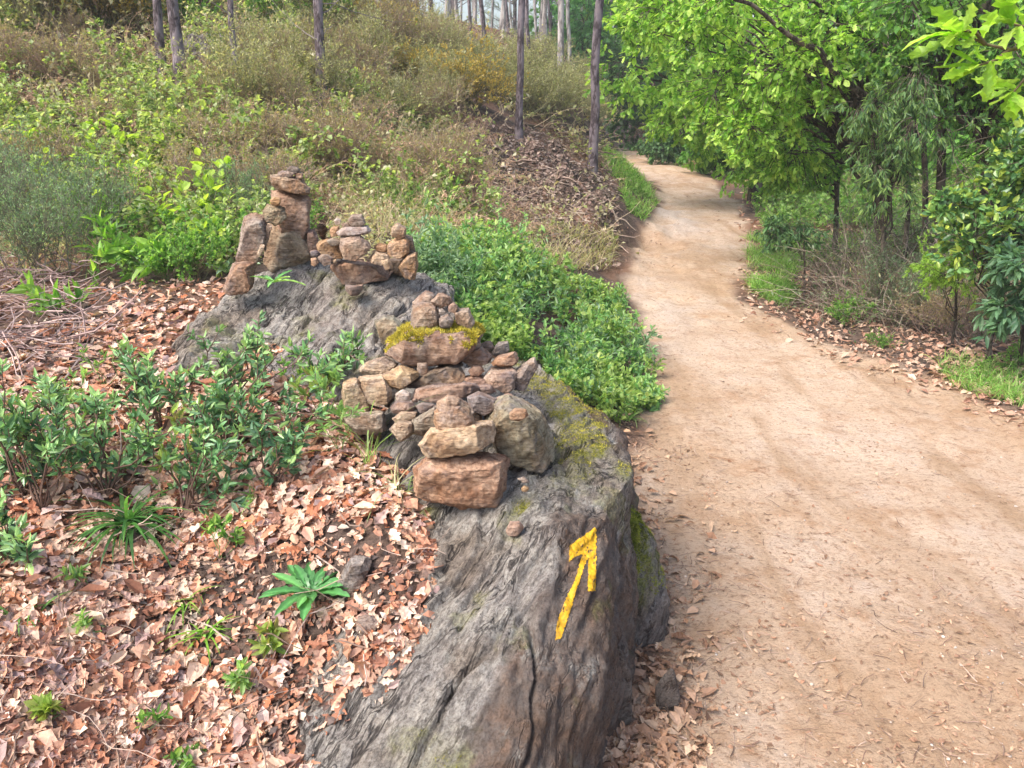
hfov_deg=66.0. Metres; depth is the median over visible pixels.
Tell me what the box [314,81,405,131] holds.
heather shrub
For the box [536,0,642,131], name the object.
broadleaf tree
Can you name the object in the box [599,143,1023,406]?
grass
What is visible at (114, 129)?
hazel sapling
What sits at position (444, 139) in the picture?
heather shrub
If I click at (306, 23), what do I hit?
broom bush
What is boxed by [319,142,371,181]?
heather shrub
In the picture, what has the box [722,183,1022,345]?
brush
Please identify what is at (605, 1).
forest tree
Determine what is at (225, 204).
bramble bush
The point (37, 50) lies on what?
heather shrub
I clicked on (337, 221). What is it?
stone
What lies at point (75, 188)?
hazel sapling
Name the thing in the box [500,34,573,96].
broom bush
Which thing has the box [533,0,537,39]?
pine tree
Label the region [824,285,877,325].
green shrub
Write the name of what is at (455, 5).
pine tree
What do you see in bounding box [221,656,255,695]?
seedling
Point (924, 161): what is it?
young tree
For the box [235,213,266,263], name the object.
stone
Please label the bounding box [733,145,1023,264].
weeds
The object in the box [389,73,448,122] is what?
heather shrub
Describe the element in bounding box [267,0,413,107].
pine tree
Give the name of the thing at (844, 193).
heather shrub
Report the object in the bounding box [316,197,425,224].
dry bracken
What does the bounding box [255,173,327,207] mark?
bramble bush
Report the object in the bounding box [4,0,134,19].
gorse bush
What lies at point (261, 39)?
heather shrub
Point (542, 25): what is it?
pine tree
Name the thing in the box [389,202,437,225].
green shrub
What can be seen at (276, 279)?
rosette plant
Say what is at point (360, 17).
heather shrub
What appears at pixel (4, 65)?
bramble bush
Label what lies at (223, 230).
bramble bush
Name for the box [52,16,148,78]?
bramble bush
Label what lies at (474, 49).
broom bush
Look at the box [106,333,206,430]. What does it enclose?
leafy shrub
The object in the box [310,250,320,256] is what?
stone
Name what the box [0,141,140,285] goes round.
heath bush
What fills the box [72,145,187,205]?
bramble bush
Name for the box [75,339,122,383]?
herb
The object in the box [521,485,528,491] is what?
stone
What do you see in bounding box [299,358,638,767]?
rock outcrop
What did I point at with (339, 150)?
heather shrub
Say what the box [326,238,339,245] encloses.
stone
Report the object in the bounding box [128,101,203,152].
bramble bush
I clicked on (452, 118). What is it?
dry bracken
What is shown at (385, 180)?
bramble bush
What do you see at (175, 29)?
pine tree
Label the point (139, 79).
bramble bush
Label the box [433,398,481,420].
stone
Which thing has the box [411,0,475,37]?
broom bush
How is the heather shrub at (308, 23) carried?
on the ground at (626, 256)
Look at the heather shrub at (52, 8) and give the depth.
8.40 m
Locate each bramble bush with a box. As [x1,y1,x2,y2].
[0,1,20,39]
[0,43,33,70]
[0,56,41,126]
[0,61,75,137]
[0,90,24,120]
[0,91,69,131]
[0,92,20,130]
[0,97,65,147]
[0,114,114,200]
[0,119,102,198]
[0,188,77,240]
[1,4,29,46]
[3,153,91,213]
[4,178,76,227]
[5,119,116,177]
[16,99,126,145]
[23,39,166,97]
[24,0,111,40]
[42,64,140,111]
[49,146,147,211]
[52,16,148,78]
[57,79,142,125]
[63,121,147,171]
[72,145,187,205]
[88,179,273,274]
[100,61,183,131]
[101,71,240,158]
[111,144,229,202]
[116,121,209,178]
[117,59,266,149]
[119,112,229,171]
[120,60,188,113]
[121,55,215,111]
[121,170,241,231]
[122,158,264,215]
[126,118,211,169]
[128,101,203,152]
[143,60,205,89]
[152,3,236,66]
[156,185,251,223]
[158,186,269,277]
[160,98,313,184]
[163,13,209,34]
[164,184,248,274]
[173,76,246,115]
[192,184,269,219]
[206,42,278,77]
[206,103,360,199]
[212,138,305,186]
[217,122,302,183]
[226,142,352,185]
[234,120,325,172]
[237,73,341,119]
[254,9,307,34]
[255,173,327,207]
[263,3,329,45]
[263,62,337,102]
[268,104,311,128]
[271,95,317,124]
[296,91,351,123]
[315,141,413,209]
[318,95,383,134]
[328,67,383,118]
[332,71,390,110]
[335,117,384,147]
[345,67,403,121]
[347,129,412,179]
[359,97,426,132]
[392,134,484,186]
[393,108,458,141]
[406,148,450,186]
[414,139,487,208]
[429,168,505,223]
[895,170,935,210]
[918,154,979,188]
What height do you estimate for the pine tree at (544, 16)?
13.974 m
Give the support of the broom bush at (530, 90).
on the ground at (626, 256)
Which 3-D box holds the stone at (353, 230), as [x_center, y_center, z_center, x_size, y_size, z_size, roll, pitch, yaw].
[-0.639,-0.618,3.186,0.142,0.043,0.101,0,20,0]
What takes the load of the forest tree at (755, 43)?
on the ground at (626, 256)
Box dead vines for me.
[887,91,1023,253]
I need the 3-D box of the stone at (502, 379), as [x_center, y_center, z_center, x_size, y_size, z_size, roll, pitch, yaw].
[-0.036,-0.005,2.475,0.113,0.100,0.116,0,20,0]
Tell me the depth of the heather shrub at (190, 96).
6.28 m
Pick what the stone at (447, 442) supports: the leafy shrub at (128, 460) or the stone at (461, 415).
the stone at (461, 415)
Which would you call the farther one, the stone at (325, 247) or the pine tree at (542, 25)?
the pine tree at (542, 25)
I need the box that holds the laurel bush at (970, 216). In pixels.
[920,113,1023,361]
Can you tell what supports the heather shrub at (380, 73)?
on the ground at (626, 256)
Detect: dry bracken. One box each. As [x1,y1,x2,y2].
[0,0,101,35]
[0,20,75,76]
[0,40,48,76]
[0,58,71,106]
[0,95,66,171]
[5,87,100,127]
[14,76,41,110]
[31,91,143,124]
[33,40,149,101]
[40,7,93,38]
[46,69,136,133]
[64,0,150,39]
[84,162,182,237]
[86,95,194,168]
[95,11,168,59]
[141,46,228,77]
[147,15,201,58]
[208,70,285,136]
[225,127,354,224]
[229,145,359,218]
[261,91,333,138]
[285,68,374,123]
[294,88,433,179]
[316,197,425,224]
[322,181,418,228]
[327,100,436,183]
[352,132,421,181]
[366,171,521,249]
[422,123,531,218]
[427,112,474,134]
[439,97,510,145]
[457,182,566,244]
[466,164,531,226]
[469,149,544,191]
[478,175,565,231]
[489,193,553,250]
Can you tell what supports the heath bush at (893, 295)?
on the ground at (626, 256)
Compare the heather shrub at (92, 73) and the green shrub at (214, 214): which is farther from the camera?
the heather shrub at (92, 73)
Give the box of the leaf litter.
[0,276,458,767]
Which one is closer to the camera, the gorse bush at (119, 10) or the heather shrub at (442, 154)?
the heather shrub at (442, 154)
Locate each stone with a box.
[222,261,256,295]
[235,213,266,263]
[257,244,264,256]
[262,204,286,225]
[263,223,313,271]
[264,224,271,250]
[270,174,310,194]
[270,197,280,205]
[271,190,310,239]
[278,170,293,176]
[287,166,299,173]
[294,171,302,178]
[306,229,317,251]
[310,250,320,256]
[311,257,318,265]
[316,237,342,258]
[318,254,332,265]
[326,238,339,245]
[329,226,339,236]
[330,260,392,284]
[334,218,340,224]
[336,225,370,235]
[337,555,371,596]
[339,235,370,260]
[341,222,349,226]
[341,377,370,414]
[343,410,386,435]
[345,284,362,295]
[348,214,365,226]
[354,614,378,635]
[358,374,392,405]
[359,356,397,374]
[369,251,389,265]
[374,243,386,251]
[374,314,402,344]
[381,258,392,270]
[383,365,418,390]
[384,320,485,367]
[386,237,409,258]
[389,258,402,276]
[389,420,413,441]
[390,401,415,413]
[391,223,406,238]
[392,411,416,421]
[395,389,410,400]
[398,252,418,279]
[404,363,465,388]
[406,234,415,253]
[410,302,439,328]
[411,382,479,402]
[411,407,435,435]
[412,290,434,303]
[412,451,509,509]
[416,402,433,413]
[417,363,428,375]
[418,420,495,457]
[431,293,452,307]
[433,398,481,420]
[433,401,474,429]
[436,394,460,411]
[438,308,445,315]
[439,314,453,328]
[448,302,457,312]
[454,307,474,327]
[462,346,491,366]
[464,375,486,384]
[467,391,496,415]
[468,365,483,375]
[478,384,495,393]
[481,341,493,351]
[483,366,516,393]
[484,394,554,472]
[491,341,509,355]
[491,351,518,366]
[506,521,523,536]
[509,408,527,420]
[514,357,537,391]
[517,477,528,483]
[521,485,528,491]
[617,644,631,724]
[655,669,679,711]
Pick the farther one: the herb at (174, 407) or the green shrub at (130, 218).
the green shrub at (130, 218)
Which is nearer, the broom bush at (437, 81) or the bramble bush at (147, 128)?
the bramble bush at (147, 128)
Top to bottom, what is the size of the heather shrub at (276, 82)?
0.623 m
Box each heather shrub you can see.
[0,8,42,76]
[0,113,84,177]
[0,115,80,206]
[0,148,57,199]
[1,21,90,83]
[1,125,99,168]
[6,12,125,89]
[13,0,65,27]
[17,124,80,167]
[29,0,104,45]
[59,86,152,137]
[67,53,134,96]
[131,97,279,161]
[147,117,283,196]
[150,50,241,112]
[158,72,240,107]
[162,85,219,132]
[181,102,300,162]
[189,145,260,187]
[190,88,319,164]
[209,128,335,198]
[210,49,315,119]
[211,12,333,84]
[223,93,295,124]
[226,34,311,83]
[240,112,327,165]
[261,81,377,172]
[262,72,343,119]
[274,5,353,71]
[280,7,340,45]
[286,141,348,181]
[289,98,370,145]
[293,118,375,185]
[303,110,388,176]
[305,23,398,81]
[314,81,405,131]
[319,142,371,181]
[323,0,408,50]
[327,0,408,41]
[330,118,387,178]
[331,32,380,68]
[338,5,421,52]
[339,4,392,34]
[342,0,394,18]
[342,52,395,99]
[355,1,413,25]
[357,112,388,141]
[370,0,434,20]
[370,112,486,185]
[375,7,428,47]
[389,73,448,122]
[389,169,448,200]
[396,118,476,165]
[401,62,474,122]
[404,1,473,54]
[407,27,425,47]
[413,120,501,192]
[441,116,477,142]
[825,183,860,208]
[841,167,861,187]
[847,255,912,304]
[882,266,981,329]
[895,262,1005,338]
[948,168,974,189]
[962,270,1019,332]
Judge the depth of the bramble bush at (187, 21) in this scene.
8.49 m
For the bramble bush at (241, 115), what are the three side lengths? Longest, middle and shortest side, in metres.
1.049 x 0.958 x 0.893 m
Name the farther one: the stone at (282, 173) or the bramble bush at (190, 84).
the bramble bush at (190, 84)
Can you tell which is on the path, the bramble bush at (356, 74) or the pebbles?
the pebbles
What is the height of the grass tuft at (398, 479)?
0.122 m
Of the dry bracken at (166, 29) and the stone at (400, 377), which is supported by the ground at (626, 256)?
the dry bracken at (166, 29)
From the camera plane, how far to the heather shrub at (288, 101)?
6.67 m
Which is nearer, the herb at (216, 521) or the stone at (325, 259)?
the herb at (216, 521)
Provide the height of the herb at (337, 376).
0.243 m
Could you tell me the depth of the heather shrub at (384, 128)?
6.91 m
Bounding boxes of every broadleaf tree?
[529,0,638,111]
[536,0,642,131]
[584,25,690,150]
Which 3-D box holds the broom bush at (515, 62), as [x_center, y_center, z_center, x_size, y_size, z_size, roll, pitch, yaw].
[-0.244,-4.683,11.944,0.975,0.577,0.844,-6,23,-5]
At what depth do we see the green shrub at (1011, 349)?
4.75 m
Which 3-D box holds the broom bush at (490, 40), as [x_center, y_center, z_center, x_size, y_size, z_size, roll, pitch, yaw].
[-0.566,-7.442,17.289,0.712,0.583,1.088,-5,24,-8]
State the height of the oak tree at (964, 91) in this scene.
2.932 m
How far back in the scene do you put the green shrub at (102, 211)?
4.47 m
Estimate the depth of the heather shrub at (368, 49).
9.11 m
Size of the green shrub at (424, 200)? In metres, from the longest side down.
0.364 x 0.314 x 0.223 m
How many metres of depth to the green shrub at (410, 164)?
6.28 m
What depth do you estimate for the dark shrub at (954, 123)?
5.90 m
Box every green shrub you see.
[37,193,124,240]
[52,185,156,242]
[76,160,142,200]
[93,229,136,272]
[101,223,199,281]
[117,213,233,286]
[129,213,217,247]
[136,192,208,229]
[136,207,218,247]
[142,0,227,23]
[153,197,253,269]
[197,204,241,232]
[214,0,309,27]
[266,197,325,228]
[267,1,339,23]
[322,0,373,32]
[380,183,422,202]
[380,191,421,208]
[383,172,440,197]
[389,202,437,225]
[392,183,428,198]
[393,150,426,180]
[395,190,446,214]
[408,173,459,216]
[415,171,462,188]
[755,179,833,211]
[762,209,808,230]
[821,171,919,226]
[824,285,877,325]
[864,327,903,348]
[913,171,962,194]
[986,339,1023,368]
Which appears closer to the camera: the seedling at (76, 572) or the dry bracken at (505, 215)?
the seedling at (76, 572)
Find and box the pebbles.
[637,204,1023,767]
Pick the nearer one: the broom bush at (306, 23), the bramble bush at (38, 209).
the bramble bush at (38, 209)
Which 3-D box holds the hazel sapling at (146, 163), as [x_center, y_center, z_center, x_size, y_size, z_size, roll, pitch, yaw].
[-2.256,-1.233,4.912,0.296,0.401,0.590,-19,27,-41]
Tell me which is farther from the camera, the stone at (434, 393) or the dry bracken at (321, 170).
the dry bracken at (321, 170)
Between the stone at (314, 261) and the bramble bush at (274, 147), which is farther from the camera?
the bramble bush at (274, 147)
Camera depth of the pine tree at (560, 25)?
15.52 m
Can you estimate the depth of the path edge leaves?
2.15 m
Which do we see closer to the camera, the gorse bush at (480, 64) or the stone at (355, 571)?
the stone at (355, 571)
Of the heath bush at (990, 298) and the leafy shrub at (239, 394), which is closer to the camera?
the leafy shrub at (239, 394)
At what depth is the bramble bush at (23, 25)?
7.89 m
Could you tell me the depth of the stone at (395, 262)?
3.33 m
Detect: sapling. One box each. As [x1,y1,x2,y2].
[5,120,82,195]
[25,147,80,199]
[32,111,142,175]
[50,173,101,209]
[79,117,163,204]
[119,150,190,198]
[139,176,233,233]
[162,169,221,214]
[183,147,234,223]
[184,194,229,257]
[753,207,838,307]
[819,62,991,310]
[902,0,1023,121]
[902,228,990,347]
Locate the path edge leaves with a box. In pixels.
[602,404,721,767]
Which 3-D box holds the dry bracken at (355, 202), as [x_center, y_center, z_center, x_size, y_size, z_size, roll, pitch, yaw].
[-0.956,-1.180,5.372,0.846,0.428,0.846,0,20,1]
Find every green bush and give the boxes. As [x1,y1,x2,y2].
[631,123,685,164]
[676,131,741,174]
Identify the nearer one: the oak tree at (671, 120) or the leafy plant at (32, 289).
the leafy plant at (32, 289)
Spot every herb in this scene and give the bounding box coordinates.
[1,404,54,455]
[5,385,22,408]
[52,365,93,413]
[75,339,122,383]
[130,402,195,483]
[199,512,250,560]
[276,337,310,395]
[286,363,336,420]
[304,365,360,435]
[305,401,366,449]
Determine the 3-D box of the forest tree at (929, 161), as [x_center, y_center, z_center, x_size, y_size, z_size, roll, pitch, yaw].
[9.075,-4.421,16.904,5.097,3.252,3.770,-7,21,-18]
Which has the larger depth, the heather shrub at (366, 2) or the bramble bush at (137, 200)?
the heather shrub at (366, 2)
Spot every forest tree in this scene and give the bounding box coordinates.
[604,0,651,26]
[640,2,822,121]
[745,83,948,188]
[750,0,958,117]
[876,0,1021,174]
[911,114,980,182]
[933,121,1023,204]
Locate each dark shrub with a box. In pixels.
[813,211,957,286]
[934,93,1022,232]
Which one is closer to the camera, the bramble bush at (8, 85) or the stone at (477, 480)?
the stone at (477, 480)
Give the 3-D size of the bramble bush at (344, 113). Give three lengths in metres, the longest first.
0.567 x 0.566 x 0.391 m
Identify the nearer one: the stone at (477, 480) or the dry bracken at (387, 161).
the stone at (477, 480)
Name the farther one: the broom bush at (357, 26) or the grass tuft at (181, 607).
the broom bush at (357, 26)
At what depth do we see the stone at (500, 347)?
2.57 m
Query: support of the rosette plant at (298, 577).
on the leaf litter
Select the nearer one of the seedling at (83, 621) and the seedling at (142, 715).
the seedling at (142, 715)
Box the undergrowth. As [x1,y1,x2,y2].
[0,0,651,292]
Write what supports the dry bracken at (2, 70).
on the ground at (626, 256)
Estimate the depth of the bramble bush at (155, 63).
6.62 m
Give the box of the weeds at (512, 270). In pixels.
[401,185,670,426]
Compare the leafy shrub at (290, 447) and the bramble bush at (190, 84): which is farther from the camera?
the bramble bush at (190, 84)
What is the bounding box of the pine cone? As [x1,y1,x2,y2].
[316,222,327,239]
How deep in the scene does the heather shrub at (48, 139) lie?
5.47 m
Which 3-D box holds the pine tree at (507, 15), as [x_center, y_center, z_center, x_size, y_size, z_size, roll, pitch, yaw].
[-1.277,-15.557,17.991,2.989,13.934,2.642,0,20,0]
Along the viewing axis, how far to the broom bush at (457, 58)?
9.96 m
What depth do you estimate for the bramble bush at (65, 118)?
5.84 m
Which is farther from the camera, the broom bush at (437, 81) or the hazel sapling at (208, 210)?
the broom bush at (437, 81)
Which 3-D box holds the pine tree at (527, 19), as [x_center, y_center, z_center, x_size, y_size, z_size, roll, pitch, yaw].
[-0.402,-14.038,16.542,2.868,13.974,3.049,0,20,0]
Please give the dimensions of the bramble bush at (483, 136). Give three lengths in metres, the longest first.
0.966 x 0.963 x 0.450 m
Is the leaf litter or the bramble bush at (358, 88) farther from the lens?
the bramble bush at (358, 88)
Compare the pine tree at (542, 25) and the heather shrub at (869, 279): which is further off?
the pine tree at (542, 25)
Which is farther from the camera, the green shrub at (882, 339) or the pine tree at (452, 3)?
the pine tree at (452, 3)
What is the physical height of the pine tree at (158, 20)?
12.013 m
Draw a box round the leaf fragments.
[607,182,1023,767]
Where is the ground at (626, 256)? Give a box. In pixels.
[0,0,1023,767]
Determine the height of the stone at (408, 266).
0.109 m
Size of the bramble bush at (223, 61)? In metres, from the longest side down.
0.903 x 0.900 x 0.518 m
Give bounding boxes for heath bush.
[0,108,62,235]
[0,127,147,245]
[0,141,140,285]
[178,146,275,218]
[853,232,963,331]
[870,269,943,321]
[878,229,947,276]
[919,215,1017,279]
[921,279,979,317]
[950,259,1015,322]
[977,281,1021,333]
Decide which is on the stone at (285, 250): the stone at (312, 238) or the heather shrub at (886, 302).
the stone at (312, 238)
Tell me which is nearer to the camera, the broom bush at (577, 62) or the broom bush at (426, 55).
the broom bush at (426, 55)
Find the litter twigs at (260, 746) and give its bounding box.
[0,284,449,767]
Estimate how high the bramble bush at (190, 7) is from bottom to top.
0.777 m
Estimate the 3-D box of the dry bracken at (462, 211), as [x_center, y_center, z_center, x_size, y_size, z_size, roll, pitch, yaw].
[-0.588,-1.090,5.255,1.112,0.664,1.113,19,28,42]
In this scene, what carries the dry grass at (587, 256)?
on the ground at (626, 256)
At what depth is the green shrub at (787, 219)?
9.40 m
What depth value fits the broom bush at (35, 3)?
8.00 m
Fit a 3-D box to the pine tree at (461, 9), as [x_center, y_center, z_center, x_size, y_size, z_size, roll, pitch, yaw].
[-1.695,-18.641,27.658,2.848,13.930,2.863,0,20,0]
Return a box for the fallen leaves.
[399,123,621,270]
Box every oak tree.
[582,0,782,201]
[603,0,920,256]
[716,25,920,255]
[841,0,1023,225]
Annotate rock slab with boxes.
[170,257,468,407]
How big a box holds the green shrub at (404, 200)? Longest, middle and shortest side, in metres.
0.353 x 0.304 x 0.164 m
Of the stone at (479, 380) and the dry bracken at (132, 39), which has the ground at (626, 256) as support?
the dry bracken at (132, 39)
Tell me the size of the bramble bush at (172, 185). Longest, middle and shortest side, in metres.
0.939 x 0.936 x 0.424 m
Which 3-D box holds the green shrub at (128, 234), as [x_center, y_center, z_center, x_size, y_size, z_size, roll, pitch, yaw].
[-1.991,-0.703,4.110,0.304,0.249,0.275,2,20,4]
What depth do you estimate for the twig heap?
3.23 m
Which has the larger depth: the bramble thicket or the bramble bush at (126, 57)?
the bramble bush at (126, 57)
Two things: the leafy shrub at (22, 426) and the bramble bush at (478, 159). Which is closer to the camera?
the leafy shrub at (22, 426)
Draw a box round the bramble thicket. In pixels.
[971,215,1023,366]
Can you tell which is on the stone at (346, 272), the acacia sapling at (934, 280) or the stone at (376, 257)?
the stone at (376, 257)
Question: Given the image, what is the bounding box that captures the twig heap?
[0,239,150,407]
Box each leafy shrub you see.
[0,358,70,495]
[0,393,90,509]
[0,487,44,574]
[21,366,111,457]
[54,379,176,498]
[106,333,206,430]
[120,394,255,517]
[167,379,267,453]
[185,310,275,391]
[203,331,345,448]
[218,404,314,486]
[282,326,372,392]
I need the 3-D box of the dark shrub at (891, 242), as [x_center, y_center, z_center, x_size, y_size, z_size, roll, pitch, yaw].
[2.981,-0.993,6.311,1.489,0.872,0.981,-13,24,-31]
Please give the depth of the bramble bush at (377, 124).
6.72 m
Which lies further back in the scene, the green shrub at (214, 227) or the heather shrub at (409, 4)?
the heather shrub at (409, 4)
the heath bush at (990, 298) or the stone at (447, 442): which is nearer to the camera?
the stone at (447, 442)
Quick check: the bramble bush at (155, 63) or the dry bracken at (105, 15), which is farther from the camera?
the dry bracken at (105, 15)
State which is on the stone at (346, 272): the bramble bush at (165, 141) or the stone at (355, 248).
the stone at (355, 248)
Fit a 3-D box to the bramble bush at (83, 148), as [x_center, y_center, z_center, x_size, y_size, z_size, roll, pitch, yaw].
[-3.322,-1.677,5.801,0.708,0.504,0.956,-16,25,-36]
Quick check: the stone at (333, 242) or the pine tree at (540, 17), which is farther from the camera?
the pine tree at (540, 17)
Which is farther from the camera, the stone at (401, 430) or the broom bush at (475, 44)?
the broom bush at (475, 44)
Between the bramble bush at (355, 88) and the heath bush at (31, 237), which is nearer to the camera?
the heath bush at (31, 237)
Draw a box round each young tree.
[833,0,991,290]
[903,0,958,232]
[919,0,960,253]
[975,0,1007,208]
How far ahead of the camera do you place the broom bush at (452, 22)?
11.96 m
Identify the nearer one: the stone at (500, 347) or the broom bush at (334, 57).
the stone at (500, 347)
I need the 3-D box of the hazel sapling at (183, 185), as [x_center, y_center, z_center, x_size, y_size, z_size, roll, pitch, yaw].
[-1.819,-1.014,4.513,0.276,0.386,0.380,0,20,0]
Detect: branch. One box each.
[0,333,42,358]
[129,546,187,569]
[525,124,558,131]
[680,695,699,726]
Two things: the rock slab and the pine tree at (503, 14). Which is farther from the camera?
the pine tree at (503, 14)
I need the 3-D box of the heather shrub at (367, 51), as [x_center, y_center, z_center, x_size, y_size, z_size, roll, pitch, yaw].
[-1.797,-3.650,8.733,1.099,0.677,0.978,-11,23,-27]
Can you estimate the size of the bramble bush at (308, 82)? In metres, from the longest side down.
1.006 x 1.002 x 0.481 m
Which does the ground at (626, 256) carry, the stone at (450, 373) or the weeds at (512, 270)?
the weeds at (512, 270)
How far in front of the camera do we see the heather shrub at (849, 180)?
13.47 m
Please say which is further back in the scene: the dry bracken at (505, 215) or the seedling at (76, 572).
the dry bracken at (505, 215)
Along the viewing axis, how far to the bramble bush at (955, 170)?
13.37 m
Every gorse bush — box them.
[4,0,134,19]
[51,0,179,29]
[84,0,167,28]
[324,0,397,28]
[367,0,422,36]
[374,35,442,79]
[427,25,530,108]
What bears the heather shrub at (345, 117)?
on the ground at (626, 256)
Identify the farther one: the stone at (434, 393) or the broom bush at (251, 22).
the broom bush at (251, 22)
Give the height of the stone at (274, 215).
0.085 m
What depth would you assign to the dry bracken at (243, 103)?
6.22 m
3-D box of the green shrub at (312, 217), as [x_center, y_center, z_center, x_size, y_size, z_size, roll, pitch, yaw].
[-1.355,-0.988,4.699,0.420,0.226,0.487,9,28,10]
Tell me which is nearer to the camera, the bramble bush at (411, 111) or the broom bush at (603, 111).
the bramble bush at (411, 111)
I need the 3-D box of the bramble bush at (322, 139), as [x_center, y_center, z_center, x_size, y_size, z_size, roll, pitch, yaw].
[-1.805,-1.667,5.736,1.176,0.712,1.171,-6,22,-30]
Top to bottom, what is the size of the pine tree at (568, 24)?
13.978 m
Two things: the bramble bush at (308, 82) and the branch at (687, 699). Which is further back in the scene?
the bramble bush at (308, 82)
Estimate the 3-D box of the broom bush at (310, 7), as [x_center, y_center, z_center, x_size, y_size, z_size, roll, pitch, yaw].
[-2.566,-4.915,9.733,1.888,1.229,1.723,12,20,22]
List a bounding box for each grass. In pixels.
[336,157,622,271]
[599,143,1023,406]
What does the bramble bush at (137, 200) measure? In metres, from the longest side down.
0.977 x 0.974 x 0.437 m
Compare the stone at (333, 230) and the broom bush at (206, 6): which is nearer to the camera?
the stone at (333, 230)
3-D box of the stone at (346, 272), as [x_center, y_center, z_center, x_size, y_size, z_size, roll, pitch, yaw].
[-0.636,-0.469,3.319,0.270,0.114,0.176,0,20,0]
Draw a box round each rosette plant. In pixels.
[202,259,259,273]
[250,270,305,286]
[258,562,349,620]
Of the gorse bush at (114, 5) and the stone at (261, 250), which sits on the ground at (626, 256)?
the gorse bush at (114, 5)
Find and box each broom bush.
[0,0,30,24]
[0,0,76,35]
[147,11,308,110]
[178,0,219,18]
[184,1,286,75]
[220,37,308,105]
[232,4,349,91]
[249,0,349,52]
[255,0,381,24]
[272,37,384,104]
[289,29,379,100]
[310,0,392,72]
[335,0,422,70]
[352,61,446,123]
[389,30,469,80]
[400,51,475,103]
[406,17,459,55]
[409,67,470,107]
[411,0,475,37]
[420,10,473,42]
[428,48,474,74]
[428,52,485,103]
[430,21,496,65]
[447,25,495,67]
[474,28,528,87]
[474,30,500,55]
[486,54,525,93]
[490,50,578,115]
[494,32,576,86]
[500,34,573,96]
[503,58,559,108]
[504,30,542,55]
[512,60,585,115]
[534,29,575,57]
[535,43,577,68]
[535,63,605,118]
[545,63,590,108]
[550,53,605,107]
[569,47,609,79]
[569,56,600,80]
[576,83,607,113]
[581,98,613,117]
[585,106,616,123]
[599,94,622,123]
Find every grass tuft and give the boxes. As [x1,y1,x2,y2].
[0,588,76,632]
[53,483,190,571]
[156,614,238,667]
[166,584,214,632]
[233,483,277,513]
[287,398,427,465]
[362,453,424,532]
[618,408,646,425]
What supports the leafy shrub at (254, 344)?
on the ground at (626, 256)
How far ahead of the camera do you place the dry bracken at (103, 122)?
6.07 m
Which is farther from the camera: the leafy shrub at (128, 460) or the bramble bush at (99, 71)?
the bramble bush at (99, 71)
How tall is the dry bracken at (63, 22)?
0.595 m
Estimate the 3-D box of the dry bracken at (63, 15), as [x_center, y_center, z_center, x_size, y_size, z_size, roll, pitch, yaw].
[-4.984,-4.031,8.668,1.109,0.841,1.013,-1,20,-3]
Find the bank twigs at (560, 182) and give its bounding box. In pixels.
[425,120,639,251]
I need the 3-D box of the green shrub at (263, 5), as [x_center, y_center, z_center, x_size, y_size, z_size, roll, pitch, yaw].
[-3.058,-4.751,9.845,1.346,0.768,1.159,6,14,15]
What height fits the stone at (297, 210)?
0.248 m
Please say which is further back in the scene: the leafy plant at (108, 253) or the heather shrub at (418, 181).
the heather shrub at (418, 181)
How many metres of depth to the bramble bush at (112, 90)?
6.42 m
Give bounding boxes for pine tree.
[152,0,166,74]
[166,0,185,84]
[209,0,248,95]
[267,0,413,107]
[423,0,500,26]
[444,0,449,29]
[454,0,458,18]
[460,0,461,19]
[467,0,471,38]
[473,0,476,24]
[477,0,538,35]
[479,0,487,52]
[491,0,493,27]
[499,4,501,29]
[501,0,505,38]
[505,0,509,32]
[509,0,512,31]
[514,0,524,138]
[525,0,531,63]
[529,0,616,52]
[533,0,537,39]
[538,0,542,37]
[540,0,547,40]
[543,0,547,56]
[547,0,551,44]
[557,0,563,98]
[566,0,571,64]
[587,0,603,175]
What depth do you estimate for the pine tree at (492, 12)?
30.00 m
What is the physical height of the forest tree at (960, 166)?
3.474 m
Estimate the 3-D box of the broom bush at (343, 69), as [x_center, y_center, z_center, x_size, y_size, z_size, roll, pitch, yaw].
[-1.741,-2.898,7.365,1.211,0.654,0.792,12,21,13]
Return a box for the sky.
[409,0,972,61]
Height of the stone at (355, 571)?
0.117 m
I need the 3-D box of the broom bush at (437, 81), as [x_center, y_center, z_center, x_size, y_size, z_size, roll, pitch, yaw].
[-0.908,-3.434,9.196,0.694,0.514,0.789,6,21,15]
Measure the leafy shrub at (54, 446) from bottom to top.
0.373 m
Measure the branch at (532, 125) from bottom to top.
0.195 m
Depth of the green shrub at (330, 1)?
9.95 m
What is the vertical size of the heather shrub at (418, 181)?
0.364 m
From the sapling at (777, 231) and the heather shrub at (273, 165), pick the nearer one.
the heather shrub at (273, 165)
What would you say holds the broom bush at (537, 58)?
on the ground at (626, 256)
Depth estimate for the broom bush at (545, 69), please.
12.08 m
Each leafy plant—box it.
[6,269,92,316]
[73,230,134,290]
[81,210,144,284]
[131,231,179,281]
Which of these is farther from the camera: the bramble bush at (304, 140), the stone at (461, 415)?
the bramble bush at (304, 140)
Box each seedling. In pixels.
[23,691,66,722]
[53,563,90,585]
[71,607,104,633]
[135,702,172,729]
[162,739,206,767]
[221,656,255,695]
[247,616,288,658]
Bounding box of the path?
[606,148,1023,767]
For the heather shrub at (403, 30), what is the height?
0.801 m
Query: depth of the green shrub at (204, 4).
9.26 m

